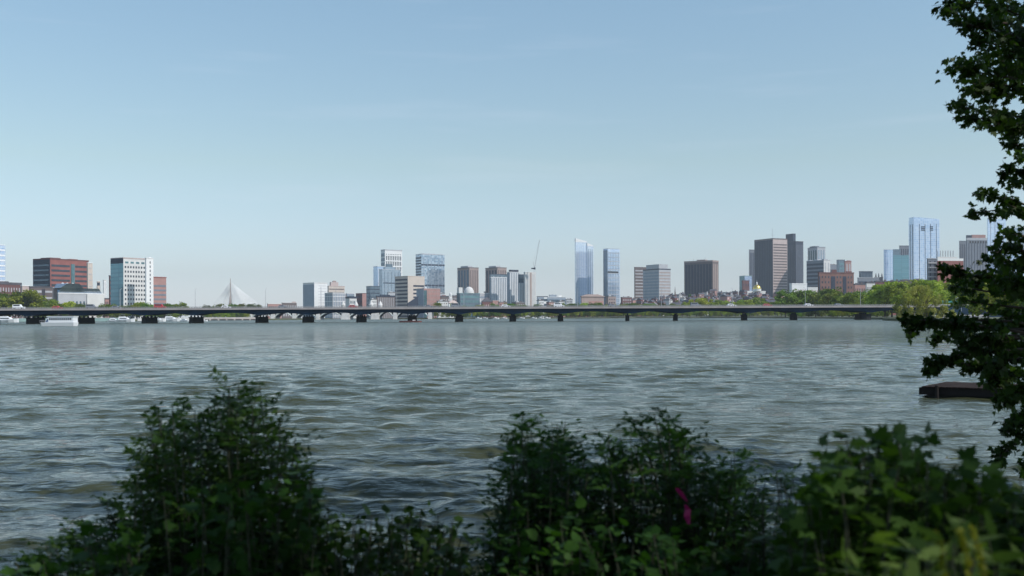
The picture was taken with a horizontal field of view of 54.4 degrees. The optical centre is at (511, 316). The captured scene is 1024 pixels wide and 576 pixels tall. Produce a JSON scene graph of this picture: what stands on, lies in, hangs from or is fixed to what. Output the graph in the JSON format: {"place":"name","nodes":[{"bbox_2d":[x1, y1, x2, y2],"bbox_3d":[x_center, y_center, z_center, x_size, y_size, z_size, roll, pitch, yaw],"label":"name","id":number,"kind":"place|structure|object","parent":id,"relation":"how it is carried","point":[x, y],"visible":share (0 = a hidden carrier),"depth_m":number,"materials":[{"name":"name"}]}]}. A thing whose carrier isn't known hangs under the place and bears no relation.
{"place":"outdoors","nodes":[
{"label":"outdoors","id":0,"kind":"place"},
{"bbox_2d":[135,318,332,320],"bbox_3d":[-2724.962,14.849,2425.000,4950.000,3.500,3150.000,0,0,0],"label":"cambridge bank","id":1,"kind":"structure","parent":0,"point":[283,319],"depth_m":1175.35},
{"bbox_2d":[0,245,4,280],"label":"glass tower","id":2,"kind":"structure","parent":1,"relation":"on","point":[2,262],"depth_m":1359.26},
{"bbox_2d":[0,281,21,317],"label":"apartment block","id":3,"kind":"structure","parent":1,"relation":"on","point":[9,287],"depth_m":1109.33,"materials":[{"name":"stone"}]},
{"bbox_2d":[2,290,33,317],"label":"tree","id":4,"kind":"object","parent":1,"relation":"on","point":[27,301],"visible":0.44,"depth_m":989.53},
{"bbox_2d":[3,289,47,317],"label":"tree","id":5,"kind":"object","parent":1,"relation":"on","point":[37,299],"visible":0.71,"depth_m":985.06,"materials":[{"name":"green plant"}]},
{"bbox_2d":[29,286,51,317],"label":"balcony block","id":6,"kind":"structure","parent":1,"relation":"on","point":[46,291],"depth_m":1093.69,"materials":[{"name":"stone"}]},
{"bbox_2d":[41,298,58,317],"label":"tree","id":7,"kind":"object","parent":1,"relation":"on","point":[50,302],"visible":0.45,"depth_m":1002.95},
{"bbox_2d":[33,257,88,287],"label":"brick tower","id":8,"kind":"structure","parent":1,"relation":"on","point":[50,272],"depth_m":1192.06,"materials":[{"name":"brick"}]},
{"bbox_2d":[12,318,117,321],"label":"river wall","id":9,"kind":"structure","parent":1,"relation":"on","point":[96,319],"depth_m":924.67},
{"bbox_2d":[54,283,103,317],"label":"white hall","id":10,"kind":"structure","parent":1,"relation":"on","point":[75,293],"depth_m":1078.45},
{"bbox_2d":[87,263,92,288],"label":"stair tower","id":11,"kind":"structure","parent":1,"relation":"on","point":[90,275],"depth_m":1177.62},
{"bbox_2d":[110,257,144,318],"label":"white tower","id":12,"kind":"structure","parent":1,"relation":"on","point":[128,277],"depth_m":1128.44,"materials":[{"name":"concrete"}]},
{"bbox_2d":[145,257,153,304],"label":"white annex","id":13,"kind":"object","parent":1,"relation":"on","point":[149,298],"visible":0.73,"depth_m":1113.12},
{"bbox_2d":[153,277,166,317],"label":"banded block","id":14,"kind":"structure","parent":1,"relation":"on","point":[159,289],"depth_m":1266.71,"materials":[{"name":"brick"}]},
{"bbox_2d":[204,317,254,320],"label":"quay wall","id":15,"kind":"structure","parent":1,"relation":"on","point":[228,318],"depth_m":1042.70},
{"bbox_2d":[213,278,257,305],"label":"cable stayed bridge","id":16,"kind":"structure","parent":1,"relation":"on","point":[229,289],"depth_m":2148.84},
{"bbox_2d":[281,302,296,317],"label":"building","id":17,"kind":"structure","parent":1,"relation":"on","point":[289,305],"depth_m":1758.75,"materials":[{"name":"brick"}]},
{"bbox_2d":[303,282,327,317],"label":"white slab","id":18,"kind":"structure","parent":1,"relation":"on","point":[313,295],"depth_m":1910.91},
{"bbox_2d":[324,293,345,317],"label":"pale apartments","id":19,"kind":"structure","parent":1,"relation":"on","point":[334,299],"depth_m":1858.30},
{"bbox_2d":[327,281,344,292],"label":"stepped block","id":20,"kind":"structure","parent":1,"relation":"on","point":[332,287],"depth_m":2060.85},
{"bbox_2d":[248,301,433,319],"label":"arch bridge","id":21,"kind":"structure","parent":1,"relation":"on","point":[345,316],"depth_m":1228.47,"materials":[{"name":"stone"}]},
{"bbox_2d":[345,297,356,317],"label":"white gable","id":22,"kind":"structure","parent":1,"relation":"on","point":[350,300],"depth_m":1805.15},
{"bbox_2d":[356,293,366,315],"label":"brick corner","id":23,"kind":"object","parent":1,"relation":"on","point":[361,299],"visible":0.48,"depth_m":1854.48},
{"bbox_2d":[366,286,379,317],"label":"dark glass block","id":24,"kind":"structure","parent":1,"relation":"on","point":[372,291],"depth_m":2006.41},
{"bbox_2d":[376,295,394,317],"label":"stone block","id":25,"kind":"structure","parent":1,"relation":"on","point":[387,300],"depth_m":1813.30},
{"bbox_2d":[0,318,1023,575],"bbox_3d":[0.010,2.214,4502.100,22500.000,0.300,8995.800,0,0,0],"label":"water","id":26,"kind":"structure","parent":0,"point":[398,410],"depth_m":27.57,"materials":[{"name":"grey liquid"}]},
{"bbox_2d":[0,316,18,321],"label":"motor yacht","id":27,"kind":"object","parent":26,"relation":"on","point":[6,319],"visible":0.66,"depth_m":688.35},
{"bbox_2d":[40,316,78,325],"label":"tour boat","id":28,"kind":"object","parent":26,"relation":"on","point":[61,320],"visible":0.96,"depth_m":312.14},
{"bbox_2d":[115,315,134,321],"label":"motor yacht","id":29,"kind":"object","parent":26,"relation":"on","point":[123,319],"visible":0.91,"depth_m":698.55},
{"bbox_2d":[407,296,417,317],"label":"dark wedge","id":30,"kind":"object","parent":26,"relation":"on","point":[414,302],"visible":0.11,"depth_m":1707.94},
{"bbox_2d":[0,304,944,323],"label":"girder bridge","id":31,"kind":"structure","parent":26,"relation":"on","point":[512,310],"depth_m":481.79,"materials":[{"name":"concrete"}]},
{"bbox_2d":[919,382,1016,397],"bbox_3d":[15.760,2.463,25.229,9.879,1.330,2.446,0,0,31],"label":"floating dock","id":32,"kind":"object","parent":26,"relation":"on","point":[952,389],"visible":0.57,"depth_m":26.48,"materials":[{"name":"brown wood"}]},
{"bbox_2d":[0,0,1023,317],"label":"sky","id":33,"kind":"structure","parent":0,"point":[278,146],"materials":[{"name":"blue"}]},
{"bbox_2d":[399,298,914,318],"bbox_3d":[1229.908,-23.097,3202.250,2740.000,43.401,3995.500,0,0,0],"label":"hill","id":34,"kind":"structure","parent":0,"point":[684,316],"depth_m":1237.14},
{"bbox_2d":[395,276,424,317],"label":"cream office","id":35,"kind":"structure","parent":34,"relation":"on","point":[406,287],"depth_m":2012.93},
{"bbox_2d":[416,287,439,317],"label":"pink office","id":36,"kind":"structure","parent":34,"relation":"on","point":[428,296],"depth_m":1788.29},
{"bbox_2d":[436,300,447,317],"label":"city block","id":37,"kind":"structure","parent":34,"relation":"on","point":[444,303],"depth_m":1554.50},
{"bbox_2d":[457,266,478,292],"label":"striped tower","id":38,"kind":"structure","parent":34,"relation":"on","point":[467,276],"depth_m":2514.57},
{"bbox_2d":[456,287,479,316],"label":"dark lab","id":39,"kind":"structure","parent":34,"relation":"on","point":[468,297],"depth_m":1760.27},
{"bbox_2d":[481,297,491,316],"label":"gabled house","id":40,"kind":"structure","parent":34,"relation":"on","point":[486,301],"depth_m":1604.39,"materials":[{"name":"stone"}]},
{"bbox_2d":[485,266,506,292],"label":"striped tower","id":41,"kind":"structure","parent":34,"relation":"on","point":[495,270],"depth_m":2521.04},
{"bbox_2d":[489,274,506,294],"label":"dark backing block","id":42,"kind":"structure","parent":34,"relation":"on","point":[497,275],"depth_m":2005.70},
{"bbox_2d":[490,277,506,301],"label":"finned hotel","id":43,"kind":"structure","parent":34,"relation":"on","point":[498,288],"depth_m":1858.98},
{"bbox_2d":[507,270,519,303],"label":"finned tower","id":44,"kind":"structure","parent":34,"relation":"on","point":[512,285],"depth_m":1824.56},
{"bbox_2d":[518,274,523,301],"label":"blue patch tower","id":45,"kind":"structure","parent":34,"relation":"on","point":[520,287],"depth_m":1802.52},
{"bbox_2d":[524,272,535,316],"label":"white striped tower","id":46,"kind":"structure","parent":34,"relation":"on","point":[529,288],"depth_m":1794.84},
{"bbox_2d":[548,295,566,304],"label":"long blue office","id":47,"kind":"structure","parent":34,"relation":"on","point":[554,298],"depth_m":1959.71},
{"bbox_2d":[575,238,592,304],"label":"crowned glass tower","id":48,"kind":"structure","parent":34,"relation":"on","point":[583,267],"depth_m":2711.36,"materials":[{"name":"glass"}]},
{"bbox_2d":[580,294,604,304],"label":"round hall","id":49,"kind":"structure","parent":34,"relation":"on","point":[591,298],"depth_m":1569.35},
{"bbox_2d":[605,295,615,304],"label":"city block","id":50,"kind":"structure","parent":34,"relation":"on","point":[610,298],"depth_m":1804.16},
{"bbox_2d":[603,248,619,304],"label":"slender glass tower","id":51,"kind":"structure","parent":34,"relation":"on","point":[611,271],"depth_m":2659.44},
{"bbox_2d":[620,296,631,304],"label":"city block","id":52,"kind":"structure","parent":34,"relation":"on","point":[627,299],"depth_m":1855.93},
{"bbox_2d":[634,267,645,301],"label":"brown backing tower","id":53,"kind":"structure","parent":34,"relation":"on","point":[638,282],"depth_m":2404.08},
{"bbox_2d":[643,264,670,300],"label":"broad office","id":54,"kind":"structure","parent":34,"relation":"on","point":[656,280],"depth_m":2313.67,"materials":[{"name":"concrete"}]},
{"bbox_2d":[684,259,718,295],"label":"ribbed tower","id":55,"kind":"structure","parent":34,"relation":"on","point":[701,276],"depth_m":2371.98,"materials":[{"name":"concrete"}]},
{"bbox_2d":[739,276,751,290],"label":"green glass block","id":56,"kind":"structure","parent":34,"relation":"on","point":[741,278],"depth_m":2456.25,"materials":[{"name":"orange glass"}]},
{"bbox_2d":[742,280,749,290],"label":"brown flats","id":57,"kind":"structure","parent":34,"relation":"on","point":[745,284],"depth_m":2302.45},
{"bbox_2d":[749,250,754,290],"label":"dark slab","id":58,"kind":"structure","parent":34,"relation":"on","point":[751,262],"depth_m":3003.33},
{"bbox_2d":[747,282,765,294],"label":"domed capitol","id":59,"kind":"structure","parent":34,"relation":"on","point":[756,287],"depth_m":2155.44,"materials":[{"name":"gold metal"}]},
{"bbox_2d":[754,229,786,296],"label":"dark corner tower","id":60,"kind":"structure","parent":34,"relation":"on","point":[770,266],"depth_m":2767.39,"materials":[{"name":"stone"}]},
{"bbox_2d":[786,234,802,293],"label":"black tower","id":61,"kind":"structure","parent":34,"relation":"on","point":[794,261],"depth_m":2959.87,"materials":[{"name":"glass"}]},
{"bbox_2d":[789,283,806,291],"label":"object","id":62,"kind":"structure","parent":34,"relation":"on","point":[799,286],"depth_m":2054.97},
{"bbox_2d":[808,246,824,259],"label":"green top tower","id":63,"kind":"structure","parent":34,"relation":"on","point":[816,252],"depth_m":2706.89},
{"bbox_2d":[807,259,829,286],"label":"notched tower","id":64,"kind":"structure","parent":34,"relation":"on","point":[815,266],"depth_m":2521.96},
{"bbox_2d":[837,260,844,271],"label":"teal tower","id":65,"kind":"structure","parent":34,"relation":"on","point":[840,265],"depth_m":2602.15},
{"bbox_2d":[844,260,851,271],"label":"red tower","id":66,"kind":"structure","parent":34,"relation":"on","point":[847,265],"depth_m":2502.05,"materials":[{"name":"brick"}]},
{"bbox_2d":[859,271,872,277],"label":"caged block","id":67,"kind":"structure","parent":34,"relation":"on","point":[867,274],"depth_m":2103.28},
{"bbox_2d":[857,277,878,291],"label":"grey complex","id":68,"kind":"structure","parent":34,"relation":"on","point":[863,280],"depth_m":1902.96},
{"bbox_2d":[883,249,892,280],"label":"blue glass office","id":69,"kind":"structure","parent":34,"relation":"on","point":[888,264],"depth_m":2151.59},
{"bbox_2d":[893,249,908,279],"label":"teal glass office","id":70,"kind":"structure","parent":34,"relation":"on","point":[900,267],"depth_m":2183.27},
{"bbox_2d":[899,246,908,254],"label":"dark grey block","id":71,"kind":"structure","parent":34,"relation":"on","point":[904,250],"depth_m":2252.03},
{"bbox_2d":[909,217,939,279],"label":"glass tower","id":72,"kind":"structure","parent":34,"relation":"on","point":[924,238],"depth_m":2051.99,"materials":[{"name":"glass"}]},
{"bbox_2d":[959,241,965,269],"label":"grey slab tower","id":73,"kind":"structure","parent":34,"relation":"on","point":[962,249],"depth_m":2301.26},
{"bbox_2d":[966,235,986,273],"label":"pink topped tower","id":74,"kind":"structure","parent":34,"relation":"on","point":[976,245],"depth_m":2252.68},
{"bbox_2d":[987,218,1005,272],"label":"glass tower","id":75,"kind":"structure","parent":34,"relation":"on","point":[992,229],"depth_m":2101.39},
{"bbox_2d":[700,316,1004,321],"bbox_3d":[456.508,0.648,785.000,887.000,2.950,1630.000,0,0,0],"label":"bank","id":76,"kind":"structure","parent":0,"point":[890,318],"depth_m":708.29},
{"bbox_2d":[688,298,708,311],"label":"tree","id":77,"kind":"object","parent":76,"relation":"on","point":[700,301],"visible":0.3,"depth_m":1272.58,"materials":[{"name":"green plant"}]},
{"bbox_2d":[752,297,767,312],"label":"tree","id":78,"kind":"object","parent":76,"relation":"on","point":[762,301],"visible":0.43,"depth_m":1280.65,"materials":[{"name":"green plant"}]},
{"bbox_2d":[771,289,797,316],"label":"tree","id":79,"kind":"object","parent":76,"relation":"on","point":[779,295],"visible":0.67,"depth_m":941.83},
{"bbox_2d":[780,290,810,313],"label":"tree","id":80,"kind":"object","parent":76,"relation":"on","point":[799,295],"visible":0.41,"depth_m":944.50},
{"bbox_2d":[788,289,815,313],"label":"tree","id":81,"kind":"object","parent":76,"relation":"on","point":[804,300],"visible":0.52,"depth_m":937.27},
{"bbox_2d":[814,286,843,316],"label":"tree","id":82,"kind":"object","parent":76,"relation":"on","point":[827,290],"visible":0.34,"depth_m":910.10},
{"bbox_2d":[818,290,843,316],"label":"tree","id":83,"kind":"object","parent":76,"relation":"on","point":[827,297],"visible":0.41,"depth_m":853.05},
{"bbox_2d":[817,270,853,295],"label":"brick apartments","id":84,"kind":"structure","parent":76,"relation":"on","point":[833,279],"depth_m":1357.11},
{"bbox_2d":[839,290,864,316],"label":"tree","id":85,"kind":"object","parent":76,"relation":"on","point":[845,298],"visible":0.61,"depth_m":771.44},
{"bbox_2d":[853,282,865,291],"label":"row block","id":86,"kind":"structure","parent":76,"relation":"on","point":[857,286],"depth_m":1251.45,"materials":[{"name":"stone"}]},
{"bbox_2d":[863,281,893,316],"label":"tree","id":87,"kind":"object","parent":76,"relation":"on","point":[873,287],"visible":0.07,"depth_m":697.35,"materials":[{"name":"green plant"}]},
{"bbox_2d":[864,281,910,316],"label":"tree","id":88,"kind":"object","parent":76,"relation":"on","point":[875,294],"visible":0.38,"depth_m":659.26,"materials":[{"name":"green plant"}]},
{"bbox_2d":[880,281,910,315],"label":"tree","id":89,"kind":"object","parent":76,"relation":"on","point":[890,288],"visible":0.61,"depth_m":646.55,"materials":[{"name":"green plant"}]},
{"bbox_2d":[889,295,905,314],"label":"tree","id":90,"kind":"object","parent":76,"relation":"on","point":[896,299],"visible":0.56,"depth_m":561.25,"materials":[{"name":"green plant"}]},
{"bbox_2d":[899,279,920,287],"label":"tree","id":91,"kind":"object","parent":76,"relation":"on","point":[912,282],"visible":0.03,"depth_m":671.03,"materials":[{"name":"green plant"}]},
{"bbox_2d":[896,291,936,312],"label":"tree","id":92,"kind":"object","parent":76,"relation":"on","point":[930,303],"visible":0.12,"depth_m":560.58,"materials":[{"name":"green plant"}]},
{"bbox_2d":[892,285,955,317],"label":"willow tree","id":93,"kind":"object","parent":76,"relation":"on","point":[918,304],"visible":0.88,"depth_m":400.20,"materials":[{"name":"green plant"}]},
{"bbox_2d":[918,279,943,291],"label":"tree","id":94,"kind":"object","parent":76,"relation":"on","point":[934,285],"visible":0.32,"depth_m":641.78,"materials":[{"name":"green plant"}]},
{"bbox_2d":[926,258,936,280],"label":"balcony tower","id":95,"kind":"structure","parent":76,"relation":"on","point":[931,271],"depth_m":1230.66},
{"bbox_2d":[920,290,952,304],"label":"tree","id":96,"kind":"object","parent":76,"relation":"on","point":[943,295],"visible":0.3,"depth_m":568.81,"materials":[{"name":"green plant"}]},
{"bbox_2d":[937,251,962,283],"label":"red white block","id":97,"kind":"structure","parent":76,"relation":"on","point":[950,260],"depth_m":1222.21,"materials":[{"name":"brick"}]},
{"bbox_2d":[947,278,994,316],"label":"tree","id":98,"kind":"object","parent":76,"relation":"on","point":[951,297],"visible":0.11,"depth_m":284.34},
{"bbox_2d":[936,305,1020,316],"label":"approach wall","id":99,"kind":"structure","parent":76,"relation":"on","point":[965,311],"depth_m":531.43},
{"bbox_2d":[958,270,1021,317],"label":"tree","id":100,"kind":"object","parent":76,"relation":"on","point":[976,308],"visible":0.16,"depth_m":242.05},
{"bbox_3d":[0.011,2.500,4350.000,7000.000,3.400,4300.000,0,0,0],"label":"shore","id":101,"kind":"structure","parent":0,"visible":0},
{"bbox_2d":[373,266,384,285],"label":"slim glass tower","id":102,"kind":"structure","parent":101,"relation":"on","point":[376,275],"depth_m":2556.59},
{"bbox_2d":[379,264,400,294],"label":"stepped glass tower","id":103,"kind":"structure","parent":101,"relation":"on","point":[388,273],"depth_m":2360.99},
{"bbox_2d":[381,249,401,275],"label":"grid tower","id":104,"kind":"structure","parent":101,"relation":"on","point":[393,257],"depth_m":2765.62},
{"bbox_2d":[416,253,444,292],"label":"chequer glass tower","id":105,"kind":"structure","parent":101,"relation":"on","point":[430,268],"depth_m":2567.88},
{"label":"near bank","id":106,"kind":"structure","parent":0,"visible":0},
{"bbox_2d":[0,455,332,575],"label":"vine shrub","id":107,"kind":"object","parent":106,"relation":"on","point":[239,561],"visible":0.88,"depth_m":3.43,"materials":[{"name":"green plant"}]},
{"bbox_2d":[0,363,341,575],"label":"false indigo shrub","id":108,"kind":"object","parent":106,"relation":"on","point":[229,437],"visible":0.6,"depth_m":3.88,"materials":[{"name":"green plant"}]},
{"bbox_2d":[263,480,481,575],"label":"vine shrub","id":109,"kind":"object","parent":106,"relation":"on","point":[421,541],"visible":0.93,"depth_m":3.47,"materials":[{"name":"green plant"}]},
{"bbox_2d":[465,410,617,575],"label":"false indigo shrub","id":110,"kind":"object","parent":106,"relation":"on","point":[536,501],"visible":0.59,"depth_m":3.97,"materials":[{"name":"green plant"}]},
{"bbox_2d":[484,495,794,575],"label":"leafy shrub","id":111,"kind":"object","parent":106,"relation":"on","point":[653,562],"visible":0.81,"depth_m":3.41,"materials":[{"name":"green plant"}]},
{"bbox_2d":[568,406,790,575],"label":"false indigo shrub","id":112,"kind":"object","parent":106,"relation":"on","point":[712,518],"visible":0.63,"depth_m":3.92,"materials":[{"name":"green plant"}]},
{"bbox_2d":[675,488,690,523],"bbox_3d":[0.621,0.686,3.616,0.055,0.133,0.013,0,0,0],"label":"ribbon","id":113,"kind":"object","parent":112,"relation":"hanging from","point":[687,512],"visible":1,"depth_m":3.62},
{"bbox_2d":[727,459,835,575],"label":"spiky weed","id":114,"kind":"object","parent":106,"relation":"on","point":[761,528],"visible":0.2,"depth_m":3.69,"materials":[{"name":"green plant"}]},
{"bbox_2d":[764,420,1023,575],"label":"grape vine shrub","id":115,"kind":"object","parent":106,"relation":"on","point":[898,493],"visible":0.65,"depth_m":2.58,"materials":[{"name":"green plant"}]},
{"bbox_2d":[827,508,1023,575],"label":"goldenrod plant","id":116,"kind":"object","parent":106,"relation":"on","point":[930,552],"visible":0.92,"depth_m":1.92,"materials":[{"name":"green plant"}]},
{"bbox_2d":[932,530,948,575],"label":"flower spike","id":117,"kind":"object","parent":106,"relation":"on","point":[942,557],"visible":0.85,"depth_m":1.80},
{"bbox_2d":[895,0,1023,479],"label":"maple tree","id":118,"kind":"object","parent":106,"relation":"on","point":[999,342],"visible":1,"depth_m":10.90,"materials":[{"name":"green plant"}]},
{"bbox_2d":[953,527,972,575],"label":"flower spike","id":119,"kind":"object","parent":106,"relation":"on","point":[963,544],"visible":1,"depth_m":1.80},
{"bbox_2d":[968,523,987,575],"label":"flower spike","id":120,"kind":"object","parent":106,"relation":"on","point":[977,547],"visible":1,"depth_m":1.80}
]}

